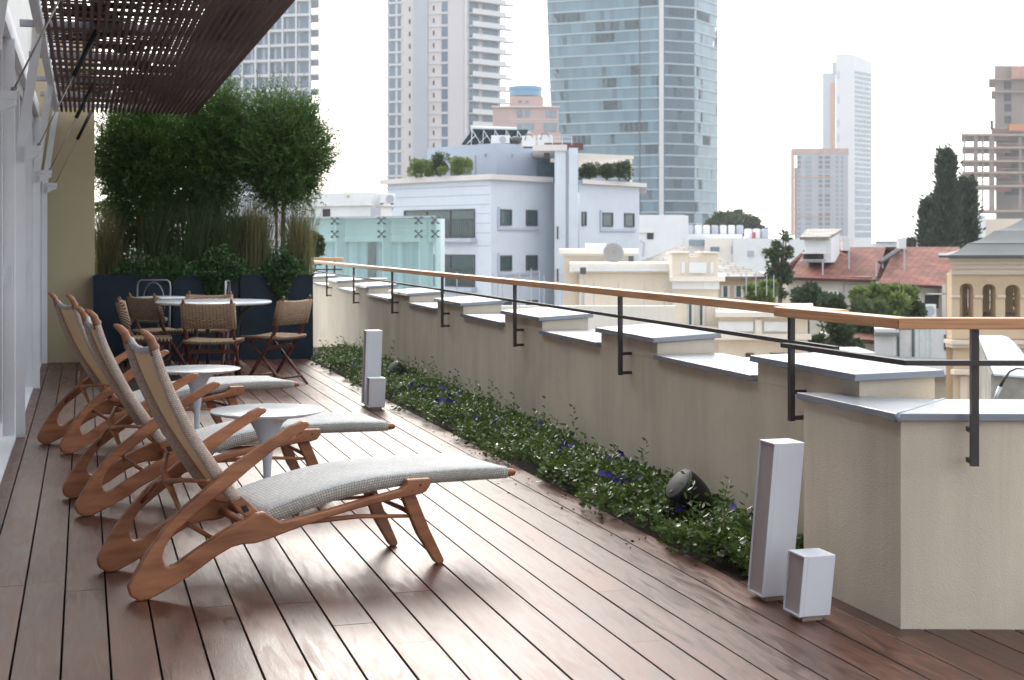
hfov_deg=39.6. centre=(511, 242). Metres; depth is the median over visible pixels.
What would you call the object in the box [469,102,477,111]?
window
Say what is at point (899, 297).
broadleaf tree
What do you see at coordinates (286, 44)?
apartment tower
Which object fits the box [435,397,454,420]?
pansy
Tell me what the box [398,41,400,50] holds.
window
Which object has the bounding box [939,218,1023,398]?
oriental house
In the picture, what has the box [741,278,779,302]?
broadleaf tree
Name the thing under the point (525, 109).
pink building
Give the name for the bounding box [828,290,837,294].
window
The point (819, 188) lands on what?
apartment building
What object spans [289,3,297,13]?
window
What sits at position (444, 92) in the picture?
window
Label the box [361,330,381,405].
box lamp
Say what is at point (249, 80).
window
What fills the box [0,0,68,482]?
window facade
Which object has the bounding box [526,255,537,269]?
window
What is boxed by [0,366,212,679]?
deck base
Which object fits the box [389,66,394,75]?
window
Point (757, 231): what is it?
water tank
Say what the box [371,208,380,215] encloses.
window
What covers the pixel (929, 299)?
window
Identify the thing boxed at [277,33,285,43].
window
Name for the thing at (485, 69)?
window
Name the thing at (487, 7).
window
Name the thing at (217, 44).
pergola
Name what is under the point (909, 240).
broadleaf tree
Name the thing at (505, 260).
window
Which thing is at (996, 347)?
metal canopy
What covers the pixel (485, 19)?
window
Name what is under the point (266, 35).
window
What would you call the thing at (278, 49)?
window
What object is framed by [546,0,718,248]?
glass tower
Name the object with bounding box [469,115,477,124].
window
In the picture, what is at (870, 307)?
broadleaf tree
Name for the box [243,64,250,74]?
window
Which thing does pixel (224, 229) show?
reed clump
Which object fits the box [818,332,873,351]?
building
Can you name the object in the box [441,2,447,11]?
window
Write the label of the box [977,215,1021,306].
white building
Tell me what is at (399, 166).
window
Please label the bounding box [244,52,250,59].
window
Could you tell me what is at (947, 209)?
cypress
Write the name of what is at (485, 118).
window
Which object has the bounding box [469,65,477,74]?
window
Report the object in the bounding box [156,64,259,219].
potted tree
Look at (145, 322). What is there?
metal chair
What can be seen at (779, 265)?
slender tree
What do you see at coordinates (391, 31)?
window
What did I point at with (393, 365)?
garden speaker
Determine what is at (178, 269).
trailing ivy
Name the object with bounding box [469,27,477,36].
window
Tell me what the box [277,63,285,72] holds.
window
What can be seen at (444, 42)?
window
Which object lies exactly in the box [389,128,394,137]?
window
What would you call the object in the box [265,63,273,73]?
window
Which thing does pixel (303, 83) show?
window
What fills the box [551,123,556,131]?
window
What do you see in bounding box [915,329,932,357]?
window
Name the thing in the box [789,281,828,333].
broadleaf tree
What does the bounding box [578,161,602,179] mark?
roof shrub
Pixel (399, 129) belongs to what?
window
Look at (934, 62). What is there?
sky
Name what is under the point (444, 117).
window
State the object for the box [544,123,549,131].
window
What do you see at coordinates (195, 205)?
planter shrub
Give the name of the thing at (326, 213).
window
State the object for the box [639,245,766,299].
grey tiled house
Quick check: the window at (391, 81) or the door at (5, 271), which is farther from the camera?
the window at (391, 81)
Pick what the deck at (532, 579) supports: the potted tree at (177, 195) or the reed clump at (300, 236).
the potted tree at (177, 195)
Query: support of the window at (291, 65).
in the apartment tower at (286, 44)
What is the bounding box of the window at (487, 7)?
[483,4,497,10]
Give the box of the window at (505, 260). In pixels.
[500,255,511,270]
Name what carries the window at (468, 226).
in the apartment building at (494, 208)
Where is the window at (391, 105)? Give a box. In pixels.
[389,103,394,112]
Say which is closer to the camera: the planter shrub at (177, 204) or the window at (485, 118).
the planter shrub at (177, 204)
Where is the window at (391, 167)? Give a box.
[389,165,394,174]
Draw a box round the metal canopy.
[979,335,1023,398]
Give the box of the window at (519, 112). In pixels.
[517,110,521,116]
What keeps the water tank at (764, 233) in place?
on the white building at (747, 253)
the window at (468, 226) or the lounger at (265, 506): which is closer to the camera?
the lounger at (265, 506)
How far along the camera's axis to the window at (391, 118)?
385.55 m
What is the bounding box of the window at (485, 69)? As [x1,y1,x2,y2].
[483,66,497,72]
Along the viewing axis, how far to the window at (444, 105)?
381.38 m
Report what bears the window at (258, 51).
in the apartment tower at (286, 44)
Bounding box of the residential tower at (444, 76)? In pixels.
[386,0,513,188]
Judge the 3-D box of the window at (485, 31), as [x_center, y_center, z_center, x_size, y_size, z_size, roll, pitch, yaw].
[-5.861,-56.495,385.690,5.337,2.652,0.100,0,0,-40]
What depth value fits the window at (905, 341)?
41.59 m
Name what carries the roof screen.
on the apartment building at (494, 208)
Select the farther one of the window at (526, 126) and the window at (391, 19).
the window at (391, 19)
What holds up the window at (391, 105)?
in the residential tower at (444, 76)
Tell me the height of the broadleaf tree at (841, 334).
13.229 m
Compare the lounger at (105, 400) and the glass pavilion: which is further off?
the glass pavilion
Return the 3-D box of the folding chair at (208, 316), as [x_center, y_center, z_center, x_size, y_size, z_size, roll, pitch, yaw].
[-2.553,0.872,12.159,0.454,0.812,0.482,0,0,2]
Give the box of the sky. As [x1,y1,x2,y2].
[48,0,1023,243]
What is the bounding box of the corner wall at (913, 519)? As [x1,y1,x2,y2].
[797,392,1023,629]
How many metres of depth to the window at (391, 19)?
385.60 m
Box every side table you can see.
[165,365,240,455]
[209,403,323,528]
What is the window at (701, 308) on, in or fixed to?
in the cream house at (684, 273)
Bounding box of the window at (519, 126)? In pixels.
[517,124,521,129]
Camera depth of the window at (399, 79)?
384.94 m
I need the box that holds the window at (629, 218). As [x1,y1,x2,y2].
[624,213,634,226]
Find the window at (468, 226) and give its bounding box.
[404,209,474,237]
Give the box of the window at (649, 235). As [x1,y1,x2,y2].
[647,233,652,238]
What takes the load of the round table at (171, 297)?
on the deck at (532, 579)
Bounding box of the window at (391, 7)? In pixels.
[389,4,394,13]
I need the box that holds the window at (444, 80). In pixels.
[441,77,447,86]
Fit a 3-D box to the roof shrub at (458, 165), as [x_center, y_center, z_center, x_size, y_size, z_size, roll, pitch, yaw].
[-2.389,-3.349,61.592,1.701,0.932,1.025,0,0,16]
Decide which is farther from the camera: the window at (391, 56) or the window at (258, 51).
the window at (391, 56)
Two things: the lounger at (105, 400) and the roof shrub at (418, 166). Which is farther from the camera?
the roof shrub at (418, 166)
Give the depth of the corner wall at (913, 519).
4.68 m
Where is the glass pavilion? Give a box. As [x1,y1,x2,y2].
[285,216,444,297]
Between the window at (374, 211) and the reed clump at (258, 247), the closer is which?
the reed clump at (258, 247)
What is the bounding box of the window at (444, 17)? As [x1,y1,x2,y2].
[441,14,447,23]
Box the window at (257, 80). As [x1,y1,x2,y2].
[253,79,261,88]
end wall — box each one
[32,27,94,362]
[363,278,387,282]
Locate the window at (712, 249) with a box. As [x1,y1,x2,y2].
[710,247,718,251]
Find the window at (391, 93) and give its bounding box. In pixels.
[389,91,394,100]
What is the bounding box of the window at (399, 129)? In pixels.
[398,128,400,137]
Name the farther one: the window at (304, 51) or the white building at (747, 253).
the window at (304, 51)
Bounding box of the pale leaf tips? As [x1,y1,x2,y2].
[312,344,799,559]
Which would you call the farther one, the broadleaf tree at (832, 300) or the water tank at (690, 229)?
the water tank at (690, 229)
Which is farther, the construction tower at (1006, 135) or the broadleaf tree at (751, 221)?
the construction tower at (1006, 135)
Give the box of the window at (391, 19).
[389,17,394,26]
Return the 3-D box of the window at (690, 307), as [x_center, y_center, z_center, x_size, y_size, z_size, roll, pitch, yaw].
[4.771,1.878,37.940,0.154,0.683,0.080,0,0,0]
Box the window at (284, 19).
[277,18,285,28]
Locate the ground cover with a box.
[309,335,803,575]
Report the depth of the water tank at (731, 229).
108.77 m
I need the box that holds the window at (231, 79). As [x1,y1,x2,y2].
[230,79,238,89]
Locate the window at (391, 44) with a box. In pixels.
[389,41,394,50]
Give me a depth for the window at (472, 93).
381.66 m
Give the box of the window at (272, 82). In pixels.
[265,78,273,88]
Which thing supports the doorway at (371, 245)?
in the glass pavilion
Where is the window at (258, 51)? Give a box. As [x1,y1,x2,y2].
[253,49,261,58]
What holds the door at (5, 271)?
in the window facade
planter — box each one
[92,274,170,362]
[171,275,237,361]
[238,274,313,359]
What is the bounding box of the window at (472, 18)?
[469,15,477,24]
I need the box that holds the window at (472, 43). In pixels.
[469,40,477,49]
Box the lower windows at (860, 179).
[855,148,871,236]
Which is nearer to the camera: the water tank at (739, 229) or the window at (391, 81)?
the water tank at (739, 229)
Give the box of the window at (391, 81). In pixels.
[389,79,394,87]
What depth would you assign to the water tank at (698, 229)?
108.78 m
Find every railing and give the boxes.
[144,258,343,272]
[314,260,848,420]
[523,137,571,144]
[774,306,1023,466]
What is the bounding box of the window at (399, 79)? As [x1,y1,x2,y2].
[398,78,400,87]
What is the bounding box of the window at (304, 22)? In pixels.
[300,17,308,27]
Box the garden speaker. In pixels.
[385,361,408,381]
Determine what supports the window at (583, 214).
in the apartment building at (494, 208)
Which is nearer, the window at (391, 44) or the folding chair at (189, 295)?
the folding chair at (189, 295)
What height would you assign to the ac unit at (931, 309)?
0.560 m
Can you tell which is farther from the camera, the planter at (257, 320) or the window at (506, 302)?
the window at (506, 302)
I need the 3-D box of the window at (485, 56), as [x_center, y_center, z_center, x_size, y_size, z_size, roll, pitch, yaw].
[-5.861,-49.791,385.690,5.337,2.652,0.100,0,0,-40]
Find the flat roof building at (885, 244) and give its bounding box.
[872,241,917,246]
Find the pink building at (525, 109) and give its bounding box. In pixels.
[492,85,560,304]
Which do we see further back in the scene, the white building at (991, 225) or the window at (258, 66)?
the window at (258, 66)
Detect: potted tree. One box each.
[95,91,201,268]
[152,112,218,224]
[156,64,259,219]
[217,66,352,246]
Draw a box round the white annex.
[874,327,945,357]
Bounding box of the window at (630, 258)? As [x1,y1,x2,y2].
[628,256,633,261]
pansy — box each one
[407,382,425,403]
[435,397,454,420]
[558,441,573,452]
[598,470,641,505]
[604,450,624,460]
[674,498,699,523]
[729,504,753,521]
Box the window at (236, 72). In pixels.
[231,65,238,74]
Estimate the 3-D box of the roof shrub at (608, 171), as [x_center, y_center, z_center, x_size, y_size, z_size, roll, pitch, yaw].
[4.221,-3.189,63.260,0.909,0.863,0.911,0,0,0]
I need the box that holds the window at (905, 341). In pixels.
[897,329,913,356]
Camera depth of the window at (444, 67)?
381.38 m
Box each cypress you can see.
[910,195,936,246]
[922,142,966,247]
[956,170,985,248]
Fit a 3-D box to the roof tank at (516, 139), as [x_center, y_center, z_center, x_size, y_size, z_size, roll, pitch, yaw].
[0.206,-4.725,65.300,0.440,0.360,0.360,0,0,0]
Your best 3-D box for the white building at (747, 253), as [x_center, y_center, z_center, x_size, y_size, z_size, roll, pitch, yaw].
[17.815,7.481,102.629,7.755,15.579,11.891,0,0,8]
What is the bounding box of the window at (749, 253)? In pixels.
[747,251,753,255]
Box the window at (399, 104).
[398,103,400,112]
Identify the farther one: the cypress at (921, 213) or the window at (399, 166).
the window at (399, 166)
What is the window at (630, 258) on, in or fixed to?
in the cream house at (684, 273)
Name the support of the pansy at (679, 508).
on the soil
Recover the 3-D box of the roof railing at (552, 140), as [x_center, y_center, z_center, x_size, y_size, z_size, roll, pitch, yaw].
[1.573,-4.413,61.420,2.152,0.363,0.040,0,0,0]
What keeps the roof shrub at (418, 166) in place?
on the apartment building at (494, 208)
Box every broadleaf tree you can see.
[308,230,325,268]
[702,209,743,233]
[731,208,761,238]
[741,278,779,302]
[752,225,769,238]
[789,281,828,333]
[808,321,865,352]
[815,291,848,309]
[846,295,890,333]
[847,281,920,316]
[904,235,917,246]
[904,299,928,316]
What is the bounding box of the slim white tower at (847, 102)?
[822,54,871,246]
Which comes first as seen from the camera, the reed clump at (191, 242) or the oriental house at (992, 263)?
the reed clump at (191, 242)
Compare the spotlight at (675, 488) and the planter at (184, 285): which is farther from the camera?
the planter at (184, 285)
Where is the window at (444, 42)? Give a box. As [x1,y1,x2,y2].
[441,39,447,48]
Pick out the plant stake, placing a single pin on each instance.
(276, 226)
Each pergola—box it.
[10,0,294,182]
[537,153,633,184]
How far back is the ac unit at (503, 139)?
65.25 m
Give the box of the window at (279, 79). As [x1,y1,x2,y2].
[277,78,285,87]
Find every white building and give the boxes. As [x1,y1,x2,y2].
[279,192,393,246]
[639,215,687,260]
[705,239,803,271]
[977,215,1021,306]
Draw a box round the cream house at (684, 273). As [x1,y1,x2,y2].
[559,243,812,356]
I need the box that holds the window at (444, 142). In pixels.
[441,139,447,146]
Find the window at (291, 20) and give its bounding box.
[289,18,297,27]
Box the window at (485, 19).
[483,17,497,23]
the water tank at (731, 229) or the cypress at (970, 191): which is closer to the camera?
the cypress at (970, 191)
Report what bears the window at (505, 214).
in the apartment building at (494, 208)
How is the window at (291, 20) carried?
in the apartment tower at (286, 44)
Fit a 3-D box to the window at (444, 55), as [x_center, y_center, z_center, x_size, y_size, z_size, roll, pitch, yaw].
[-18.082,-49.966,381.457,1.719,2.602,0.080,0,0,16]
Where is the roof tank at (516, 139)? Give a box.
[512,136,520,143]
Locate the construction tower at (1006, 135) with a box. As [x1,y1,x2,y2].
[961,66,1023,218]
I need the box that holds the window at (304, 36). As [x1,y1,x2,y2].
[300,32,308,42]
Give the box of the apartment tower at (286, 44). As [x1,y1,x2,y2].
[221,0,318,255]
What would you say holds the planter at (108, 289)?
on the deck at (532, 579)
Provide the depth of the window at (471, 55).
381.66 m
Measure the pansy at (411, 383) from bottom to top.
0.175 m
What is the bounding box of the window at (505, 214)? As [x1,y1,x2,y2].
[500,209,511,225]
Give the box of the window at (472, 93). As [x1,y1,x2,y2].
[469,90,477,99]
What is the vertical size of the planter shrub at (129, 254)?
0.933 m
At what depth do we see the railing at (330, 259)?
21.50 m
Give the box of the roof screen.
[544,143,582,149]
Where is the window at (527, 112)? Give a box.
[525,110,529,116]
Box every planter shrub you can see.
[95,201,162,268]
[126,194,205,268]
[164,199,244,264]
[218,216,279,265]
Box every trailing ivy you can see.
[102,244,166,282]
[133,237,198,286]
[187,234,265,294]
[250,240,323,300]
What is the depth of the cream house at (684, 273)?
38.00 m
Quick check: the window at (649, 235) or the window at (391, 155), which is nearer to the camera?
the window at (649, 235)
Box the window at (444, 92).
[441,89,447,98]
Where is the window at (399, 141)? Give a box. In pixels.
[398,140,400,149]
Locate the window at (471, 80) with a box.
[469,77,477,86]
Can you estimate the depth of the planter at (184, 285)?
15.28 m
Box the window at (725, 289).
[721,285,729,297]
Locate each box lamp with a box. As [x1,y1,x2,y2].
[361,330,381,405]
[366,377,385,409]
[747,438,804,600]
[783,548,834,620]
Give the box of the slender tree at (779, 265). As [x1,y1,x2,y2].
[761,229,794,302]
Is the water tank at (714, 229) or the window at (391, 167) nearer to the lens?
the water tank at (714, 229)
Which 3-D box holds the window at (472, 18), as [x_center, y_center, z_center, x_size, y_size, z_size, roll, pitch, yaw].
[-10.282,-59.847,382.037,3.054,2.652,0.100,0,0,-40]
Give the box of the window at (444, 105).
[441,102,447,111]
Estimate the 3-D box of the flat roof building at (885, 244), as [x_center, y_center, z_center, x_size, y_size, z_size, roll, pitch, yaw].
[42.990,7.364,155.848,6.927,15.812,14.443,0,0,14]
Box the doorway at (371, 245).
[368,242,375,277]
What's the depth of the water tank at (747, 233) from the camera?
98.78 m
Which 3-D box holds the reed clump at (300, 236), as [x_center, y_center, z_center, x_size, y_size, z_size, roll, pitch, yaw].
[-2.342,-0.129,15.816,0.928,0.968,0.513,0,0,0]
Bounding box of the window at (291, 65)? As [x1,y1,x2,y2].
[289,62,297,72]
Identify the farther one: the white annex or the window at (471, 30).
the window at (471, 30)
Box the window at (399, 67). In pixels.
[398,66,400,75]
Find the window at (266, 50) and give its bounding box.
[265,48,273,58]
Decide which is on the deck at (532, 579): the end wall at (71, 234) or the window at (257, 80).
the end wall at (71, 234)
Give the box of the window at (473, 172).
[447,155,475,175]
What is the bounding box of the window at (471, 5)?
[469,2,477,11]
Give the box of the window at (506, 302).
[501,301,511,304]
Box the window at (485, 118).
[483,116,492,121]
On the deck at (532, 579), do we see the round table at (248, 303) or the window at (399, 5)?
the round table at (248, 303)
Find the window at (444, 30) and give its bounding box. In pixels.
[441,27,447,36]
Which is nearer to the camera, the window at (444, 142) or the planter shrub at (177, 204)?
the planter shrub at (177, 204)
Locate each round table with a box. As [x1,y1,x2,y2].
[140,296,184,361]
[155,299,271,376]
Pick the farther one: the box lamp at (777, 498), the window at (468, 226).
the window at (468, 226)
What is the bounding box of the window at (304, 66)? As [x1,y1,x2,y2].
[300,62,308,72]
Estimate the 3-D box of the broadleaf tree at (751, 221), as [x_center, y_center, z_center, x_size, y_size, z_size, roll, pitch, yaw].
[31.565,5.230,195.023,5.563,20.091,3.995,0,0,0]
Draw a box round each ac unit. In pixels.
[379,194,394,204]
[491,135,509,143]
[925,304,935,316]
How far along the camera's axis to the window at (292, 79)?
321.08 m
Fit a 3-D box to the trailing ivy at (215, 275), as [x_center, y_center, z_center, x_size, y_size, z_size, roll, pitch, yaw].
[-3.138,0.318,15.445,0.937,0.824,0.415,0,0,0]
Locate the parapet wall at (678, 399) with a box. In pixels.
[312,271,944,534]
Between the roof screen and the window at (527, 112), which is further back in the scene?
the window at (527, 112)
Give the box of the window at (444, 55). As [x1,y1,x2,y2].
[441,52,447,61]
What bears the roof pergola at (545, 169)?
on the apartment building at (494, 208)
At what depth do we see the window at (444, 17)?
381.38 m
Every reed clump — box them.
[95,191,136,274]
[108,194,198,265]
[154,193,234,270]
[183,192,272,270]
[232,190,288,274]
[271,190,324,273]
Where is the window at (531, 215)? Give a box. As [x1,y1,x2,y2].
[526,210,537,225]
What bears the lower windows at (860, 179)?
in the slim white tower at (847, 102)
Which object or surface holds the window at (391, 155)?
in the residential tower at (444, 76)
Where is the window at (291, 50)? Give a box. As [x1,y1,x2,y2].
[289,48,297,57]
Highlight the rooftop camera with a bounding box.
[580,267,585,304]
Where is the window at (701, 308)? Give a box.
[699,305,704,325]
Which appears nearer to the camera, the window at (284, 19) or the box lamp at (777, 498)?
the box lamp at (777, 498)
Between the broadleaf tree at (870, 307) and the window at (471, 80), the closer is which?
the broadleaf tree at (870, 307)
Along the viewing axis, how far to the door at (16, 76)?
11.50 m
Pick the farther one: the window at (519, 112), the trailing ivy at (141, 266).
the window at (519, 112)
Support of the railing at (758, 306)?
on the parapet wall at (678, 399)
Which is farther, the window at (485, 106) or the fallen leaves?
the window at (485, 106)
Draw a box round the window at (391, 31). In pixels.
[389,29,394,38]
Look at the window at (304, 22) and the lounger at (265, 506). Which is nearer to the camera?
the lounger at (265, 506)
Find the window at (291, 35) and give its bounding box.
[289,33,297,42]
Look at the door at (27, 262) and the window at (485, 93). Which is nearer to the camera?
the door at (27, 262)
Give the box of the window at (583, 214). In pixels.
[581,212,586,225]
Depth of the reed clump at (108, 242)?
15.74 m
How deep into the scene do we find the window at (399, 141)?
384.94 m
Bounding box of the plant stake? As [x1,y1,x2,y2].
[275,200,277,253]
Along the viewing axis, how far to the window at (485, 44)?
385.69 m
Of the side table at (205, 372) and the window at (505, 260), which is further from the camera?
the window at (505, 260)
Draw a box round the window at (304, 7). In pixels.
[300,2,308,12]
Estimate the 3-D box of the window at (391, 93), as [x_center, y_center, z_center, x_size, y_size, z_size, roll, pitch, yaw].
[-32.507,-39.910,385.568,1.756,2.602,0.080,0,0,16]
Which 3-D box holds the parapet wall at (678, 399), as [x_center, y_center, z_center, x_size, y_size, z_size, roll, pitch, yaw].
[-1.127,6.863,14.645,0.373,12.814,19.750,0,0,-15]
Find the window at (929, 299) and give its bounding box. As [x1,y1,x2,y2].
[925,295,938,307]
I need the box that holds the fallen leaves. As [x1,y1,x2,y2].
[335,383,705,580]
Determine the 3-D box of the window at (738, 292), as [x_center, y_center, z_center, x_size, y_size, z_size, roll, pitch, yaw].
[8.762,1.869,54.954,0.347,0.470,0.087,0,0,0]
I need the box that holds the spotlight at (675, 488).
[666,469,712,524]
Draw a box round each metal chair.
[124,279,170,366]
[185,280,230,364]
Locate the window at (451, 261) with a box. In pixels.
[433,254,474,286]
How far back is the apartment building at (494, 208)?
61.88 m
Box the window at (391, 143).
[389,140,394,149]
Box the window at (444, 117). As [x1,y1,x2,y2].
[441,114,447,123]
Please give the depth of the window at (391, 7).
385.50 m
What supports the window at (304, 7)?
in the apartment tower at (286, 44)
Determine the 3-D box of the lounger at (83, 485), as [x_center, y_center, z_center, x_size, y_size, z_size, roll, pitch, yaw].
[-1.405,0.790,7.142,1.584,0.961,0.539,0,0,-24]
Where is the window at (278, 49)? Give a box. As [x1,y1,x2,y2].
[277,48,285,58]
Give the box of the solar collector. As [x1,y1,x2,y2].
[462,126,536,144]
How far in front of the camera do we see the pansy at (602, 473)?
6.87 m
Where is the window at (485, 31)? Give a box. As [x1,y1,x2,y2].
[483,29,497,35]
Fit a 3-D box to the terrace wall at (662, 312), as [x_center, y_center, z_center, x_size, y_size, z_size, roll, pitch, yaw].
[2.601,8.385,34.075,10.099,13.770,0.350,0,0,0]
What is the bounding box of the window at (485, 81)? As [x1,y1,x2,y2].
[483,79,497,85]
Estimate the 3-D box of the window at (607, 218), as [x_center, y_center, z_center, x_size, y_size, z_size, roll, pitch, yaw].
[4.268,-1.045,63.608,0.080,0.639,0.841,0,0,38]
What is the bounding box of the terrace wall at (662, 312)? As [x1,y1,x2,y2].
[501,305,749,357]
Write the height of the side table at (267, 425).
0.524 m
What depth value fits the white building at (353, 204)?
47.19 m
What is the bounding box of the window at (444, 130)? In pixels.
[441,127,447,136]
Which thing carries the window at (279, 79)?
in the apartment tower at (286, 44)
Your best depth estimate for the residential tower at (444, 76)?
382.77 m
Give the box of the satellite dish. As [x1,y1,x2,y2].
[603,243,623,262]
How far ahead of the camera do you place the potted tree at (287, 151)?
15.78 m
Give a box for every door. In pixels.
[0,37,11,441]
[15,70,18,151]
[19,81,29,273]
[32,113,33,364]
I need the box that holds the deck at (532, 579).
[0,359,1023,679]
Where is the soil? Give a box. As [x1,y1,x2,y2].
[309,346,748,581]
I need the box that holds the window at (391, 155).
[389,153,394,161]
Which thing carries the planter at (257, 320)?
on the deck at (532, 579)
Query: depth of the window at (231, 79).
324.78 m
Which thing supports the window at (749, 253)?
in the white building at (747, 253)
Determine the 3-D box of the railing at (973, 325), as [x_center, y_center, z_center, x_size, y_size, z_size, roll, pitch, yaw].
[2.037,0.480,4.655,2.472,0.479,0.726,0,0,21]
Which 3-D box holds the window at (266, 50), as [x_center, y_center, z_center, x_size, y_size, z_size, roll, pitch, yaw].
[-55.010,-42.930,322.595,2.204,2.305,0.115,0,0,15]
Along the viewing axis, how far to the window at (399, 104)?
384.94 m
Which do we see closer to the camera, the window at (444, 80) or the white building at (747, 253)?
the white building at (747, 253)
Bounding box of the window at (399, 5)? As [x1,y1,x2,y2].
[398,4,400,13]
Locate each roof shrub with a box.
[406,157,434,177]
[429,151,449,176]
[436,155,473,175]
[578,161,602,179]
[597,162,616,180]
[609,160,634,181]
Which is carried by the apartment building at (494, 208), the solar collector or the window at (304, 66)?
the solar collector
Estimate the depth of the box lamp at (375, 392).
10.81 m
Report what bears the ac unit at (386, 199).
on the white building at (353, 204)
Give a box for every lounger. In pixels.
[37,292,298,453]
[62,306,394,516]
[96,324,515,600]
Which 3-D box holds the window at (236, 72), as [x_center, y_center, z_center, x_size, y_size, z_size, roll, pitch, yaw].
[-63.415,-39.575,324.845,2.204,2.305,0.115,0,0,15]
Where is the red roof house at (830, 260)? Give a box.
[761,229,959,335]
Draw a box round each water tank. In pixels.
[688,225,692,233]
[695,225,701,233]
[703,225,709,233]
[711,225,717,233]
[720,225,726,233]
[728,225,734,233]
[736,225,742,233]
[744,229,751,238]
[753,229,759,238]
[761,229,768,238]
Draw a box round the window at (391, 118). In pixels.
[389,116,394,124]
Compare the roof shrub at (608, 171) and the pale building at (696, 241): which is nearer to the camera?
the roof shrub at (608, 171)
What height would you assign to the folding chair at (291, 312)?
0.812 m
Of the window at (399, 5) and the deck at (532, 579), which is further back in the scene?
the window at (399, 5)
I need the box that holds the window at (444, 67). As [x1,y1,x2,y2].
[441,64,447,73]
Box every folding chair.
[115,296,171,382]
[126,292,193,365]
[176,291,232,375]
[180,299,244,375]
[240,295,312,384]
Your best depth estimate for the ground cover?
7.47 m
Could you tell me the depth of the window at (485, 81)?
385.69 m
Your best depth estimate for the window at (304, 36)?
320.30 m
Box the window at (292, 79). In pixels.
[289,77,297,87]
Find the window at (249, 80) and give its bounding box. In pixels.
[243,79,250,88]
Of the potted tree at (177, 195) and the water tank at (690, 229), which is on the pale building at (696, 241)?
the water tank at (690, 229)
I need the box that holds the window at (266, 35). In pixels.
[265,34,273,43]
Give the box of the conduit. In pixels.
[993,368,1023,398]
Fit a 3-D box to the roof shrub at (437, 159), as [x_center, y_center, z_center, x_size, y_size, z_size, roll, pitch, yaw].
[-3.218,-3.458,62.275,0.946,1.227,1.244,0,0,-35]
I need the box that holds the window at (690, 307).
[688,304,693,324]
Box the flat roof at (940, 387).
[840,347,945,398]
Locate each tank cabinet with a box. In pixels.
[522,134,535,147]
[537,133,551,144]
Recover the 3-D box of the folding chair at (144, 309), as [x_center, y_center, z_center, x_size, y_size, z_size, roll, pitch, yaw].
[-3.333,0.872,13.505,0.454,0.812,0.482,0,0,42]
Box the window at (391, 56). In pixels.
[389,54,394,63]
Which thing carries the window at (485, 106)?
in the residential tower at (444, 76)
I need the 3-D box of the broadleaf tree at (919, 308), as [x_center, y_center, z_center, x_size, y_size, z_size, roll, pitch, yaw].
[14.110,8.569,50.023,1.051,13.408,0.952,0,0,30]
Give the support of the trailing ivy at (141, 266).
in the planter at (108, 289)
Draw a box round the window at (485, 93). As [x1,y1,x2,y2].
[483,91,497,97]
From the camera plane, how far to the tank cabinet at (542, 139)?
63.00 m
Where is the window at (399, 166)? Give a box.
[398,165,400,174]
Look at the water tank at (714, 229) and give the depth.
108.77 m
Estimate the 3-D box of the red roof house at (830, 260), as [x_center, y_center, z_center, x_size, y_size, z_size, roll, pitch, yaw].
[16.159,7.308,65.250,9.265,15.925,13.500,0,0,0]
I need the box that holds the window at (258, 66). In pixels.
[253,64,261,73]
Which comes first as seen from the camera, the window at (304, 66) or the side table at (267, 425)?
the side table at (267, 425)
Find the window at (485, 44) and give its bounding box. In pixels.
[483,41,497,47]
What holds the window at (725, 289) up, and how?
in the grey tiled house at (732, 284)
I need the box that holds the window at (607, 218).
[602,212,612,226]
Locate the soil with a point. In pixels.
(725, 568)
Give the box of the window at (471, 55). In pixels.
[469,52,477,61]
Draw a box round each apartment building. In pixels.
[379,143,646,304]
[791,148,848,238]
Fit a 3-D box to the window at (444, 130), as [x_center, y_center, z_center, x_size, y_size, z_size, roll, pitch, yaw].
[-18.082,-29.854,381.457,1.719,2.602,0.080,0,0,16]
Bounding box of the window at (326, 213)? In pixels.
[323,209,329,216]
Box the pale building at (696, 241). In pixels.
[688,234,741,251]
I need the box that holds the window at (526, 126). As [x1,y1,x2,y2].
[524,124,533,129]
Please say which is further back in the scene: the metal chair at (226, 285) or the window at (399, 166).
the window at (399, 166)
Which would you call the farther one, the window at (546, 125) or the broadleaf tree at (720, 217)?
the window at (546, 125)
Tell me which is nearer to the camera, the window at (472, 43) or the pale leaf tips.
the pale leaf tips
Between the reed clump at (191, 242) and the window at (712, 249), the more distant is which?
the window at (712, 249)
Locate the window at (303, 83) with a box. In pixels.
[300,77,308,86]
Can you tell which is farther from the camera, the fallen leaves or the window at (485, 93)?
the window at (485, 93)
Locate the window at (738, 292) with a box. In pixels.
[734,285,742,297]
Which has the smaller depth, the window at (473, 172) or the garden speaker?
the garden speaker
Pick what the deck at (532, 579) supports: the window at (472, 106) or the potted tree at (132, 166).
the potted tree at (132, 166)
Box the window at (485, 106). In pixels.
[483,103,497,109]
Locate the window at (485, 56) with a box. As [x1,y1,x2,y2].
[483,54,497,60]
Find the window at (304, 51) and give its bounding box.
[300,47,308,57]
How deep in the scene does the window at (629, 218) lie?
65.02 m
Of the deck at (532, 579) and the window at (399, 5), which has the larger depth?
the window at (399, 5)
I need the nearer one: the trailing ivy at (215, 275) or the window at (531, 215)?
the trailing ivy at (215, 275)
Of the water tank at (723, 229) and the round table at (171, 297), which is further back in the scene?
the water tank at (723, 229)
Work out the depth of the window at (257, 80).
323.20 m

